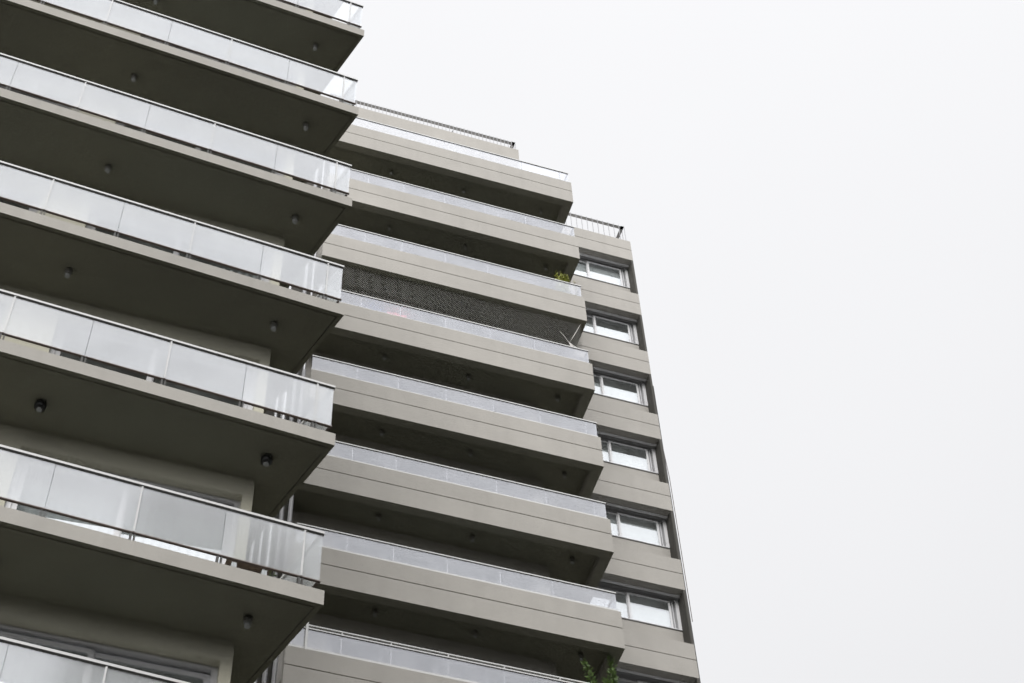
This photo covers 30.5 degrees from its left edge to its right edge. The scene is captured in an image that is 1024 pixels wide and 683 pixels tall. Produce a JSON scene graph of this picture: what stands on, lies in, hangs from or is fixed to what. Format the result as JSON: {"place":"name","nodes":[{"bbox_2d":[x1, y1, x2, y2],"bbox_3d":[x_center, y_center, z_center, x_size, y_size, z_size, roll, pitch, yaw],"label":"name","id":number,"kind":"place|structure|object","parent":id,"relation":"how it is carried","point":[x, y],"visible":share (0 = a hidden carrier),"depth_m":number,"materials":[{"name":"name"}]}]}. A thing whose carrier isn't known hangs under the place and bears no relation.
{"place":"outdoors","nodes":[
{"label":"outdoors","id":0,"kind":"place"},
{"bbox_2d":[0,0,363,682],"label":"apartment building","id":1,"kind":"structure","parent":0,"point":[170,219],"depth_m":25.52,"materials":[{"name":"beige paint"}]},
{"bbox_2d":[0,305,5,322],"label":"balcony door","id":2,"kind":"structure","parent":1,"relation":"in","point":[2,308],"depth_m":25.16,"materials":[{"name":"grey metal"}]},
{"bbox_2d":[0,186,42,212],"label":"balcony door","id":3,"kind":"structure","parent":1,"relation":"in","point":[35,200],"depth_m":27.50,"materials":[{"name":"grey metal"}]},
{"bbox_2d":[0,85,73,109],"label":"balcony door","id":4,"kind":"structure","parent":1,"relation":"in","point":[3,87],"depth_m":29.87,"materials":[{"name":"grey metal"}]},
{"bbox_2d":[0,623,217,682],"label":"balcony door","id":5,"kind":"structure","parent":1,"relation":"in","point":[21,665],"depth_m":20.83,"materials":[{"name":"grey metal"}]},
{"bbox_2d":[4,455,239,563],"bbox_3d":[-4.726,2.442,22.434,2.763,2.323,0.214,14,-57,-12],"label":"balcony door","id":6,"kind":"structure","parent":1,"relation":"in","point":[199,534],"depth_m":22.99,"materials":[{"name":"grey metal"}]},
{"bbox_2d":[49,319,257,409],"bbox_3d":[-4.934,0.976,25.096,2.843,2.573,0.920,14,-57,-12],"label":"balcony door","id":7,"kind":"structure","parent":1,"relation":"in","point":[63,326],"depth_m":25.59,"materials":[{"name":"grey metal"}]},
{"bbox_2d":[85,208,272,282],"bbox_3d":[-4.917,-0.899,27.172,2.763,2.323,0.214,14,-57,-12],"label":"balcony door","id":8,"kind":"structure","parent":1,"relation":"in","point":[181,236],"depth_m":28.00,"materials":[{"name":"grey metal"}]},
{"bbox_2d":[116,115,285,175],"bbox_3d":[-4.995,-2.614,29.509,2.763,2.323,0.100,14,-57,-12],"label":"balcony door","id":9,"kind":"structure","parent":1,"relation":"in","point":[279,164],"depth_m":30.42,"materials":[{"name":"grey metal"}]},
{"bbox_2d":[141,35,295,86],"bbox_3d":[-5.091,-4.285,31.878,2.763,2.323,0.100,14,-57,-12],"label":"balcony door","id":10,"kind":"structure","parent":1,"relation":"in","point":[290,78],"depth_m":32.86,"materials":[{"name":"grey metal"}]},
{"bbox_2d":[225,559,269,575],"bbox_3d":[-3.059,2.734,21.495,0.520,0.348,0.240,17,-57,-14],"label":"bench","id":11,"kind":"object","parent":1,"relation":"on","point":[247,567],"visible":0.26,"depth_m":21.56,"materials":[{"name":"brown wood"}]},
{"bbox_2d":[277,0,305,9],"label":"balcony door","id":12,"kind":"structure","parent":1,"relation":"in","point":[277,0],"depth_m":35.37,"materials":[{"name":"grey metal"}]},
{"bbox_2d":[245,92,700,682],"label":"apartment building","id":13,"kind":"structure","parent":0,"point":[477,502],"depth_m":43.39,"materials":[{"name":"beige paint"}]},
{"bbox_2d":[387,311,405,317],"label":"towel","id":14,"kind":"object","parent":13,"relation":"hanging from","point":[396,314],"visible":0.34,"depth_m":45.23,"materials":[{"name":"white fabric"}]},
{"bbox_2d":[326,631,543,682],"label":"railing","id":15,"kind":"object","parent":13,"relation":"in","point":[434,660],"depth_m":37.28,"materials":[{"name":"grey metal"}]},
{"bbox_2d":[333,533,537,591],"bbox_3d":[-1.603,5.308,38.851,4.508,2.377,0.214,14,-57,-12],"label":"balcony door","id":16,"kind":"structure","parent":13,"relation":"in","point":[435,560],"depth_m":39.70,"materials":[{"name":"grey metal"}]},
{"bbox_2d":[339,447,531,500],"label":"balcony door","id":17,"kind":"structure","parent":13,"relation":"in","point":[435,473],"depth_m":42.08,"materials":[{"name":"grey metal"}]},
{"bbox_2d":[344,370,526,418],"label":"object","id":18,"kind":"structure","parent":13,"relation":"in","point":[347,373],"depth_m":44.45,"materials":[{"name":"grey glass"}]},
{"bbox_2d":[349,301,521,345],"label":"balcony door","id":19,"kind":"structure","parent":13,"relation":"in","point":[369,307],"depth_m":46.88,"materials":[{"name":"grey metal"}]},
{"bbox_2d":[320,259,582,358],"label":"safety net","id":20,"kind":"object","parent":13,"relation":"attached to","point":[508,323],"visible":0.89,"depth_m":46.09,"materials":[{"name":"grey fabric"}]},
{"bbox_2d":[554,270,570,293],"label":"potted plant","id":21,"kind":"object","parent":13,"relation":"on","point":[562,287],"visible":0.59,"depth_m":48.79,"materials":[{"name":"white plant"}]},
{"bbox_2d":[580,653,618,682],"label":"potted plant","id":22,"kind":"object","parent":13,"relation":"on","point":[586,666],"visible":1,"depth_m":37.27,"materials":[{"name":"green plant"}]},
{"bbox_2d":[574,252,629,288],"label":"window","id":23,"kind":"structure","parent":13,"relation":"in","point":[621,279],"depth_m":56.25,"materials":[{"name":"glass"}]},
{"bbox_2d":[583,307,638,344],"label":"window","id":24,"kind":"structure","parent":13,"relation":"in","point":[631,337],"depth_m":53.85,"materials":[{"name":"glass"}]},
{"bbox_2d":[578,426,658,473],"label":"window","id":25,"kind":"structure","parent":13,"relation":"in","point":[649,465],"depth_m":49.08,"materials":[{"name":"glass"}]},
{"bbox_2d":[592,366,647,406],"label":"window","id":26,"kind":"structure","parent":13,"relation":"in","point":[640,398],"depth_m":51.48,"materials":[{"name":"glass"}]},
{"bbox_2d":[585,498,669,548],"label":"window","id":27,"kind":"structure","parent":13,"relation":"in","point":[658,537],"depth_m":46.72,"materials":[{"name":"glass"}]},
{"bbox_2d":[590,578,682,630],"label":"window","id":28,"kind":"structure","parent":13,"relation":"in","point":[671,619],"depth_m":44.31,"materials":[{"name":"glass"}]},
{"bbox_2d":[611,667,687,682],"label":"window","id":29,"kind":"structure","parent":13,"relation":"in","point":[620,671],"depth_m":42.09,"materials":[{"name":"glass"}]},
{"bbox_2d":[321,0,1023,682],"label":"sky","id":30,"kind":"structure","parent":0,"point":[819,204],"materials":[{"name":"white"}]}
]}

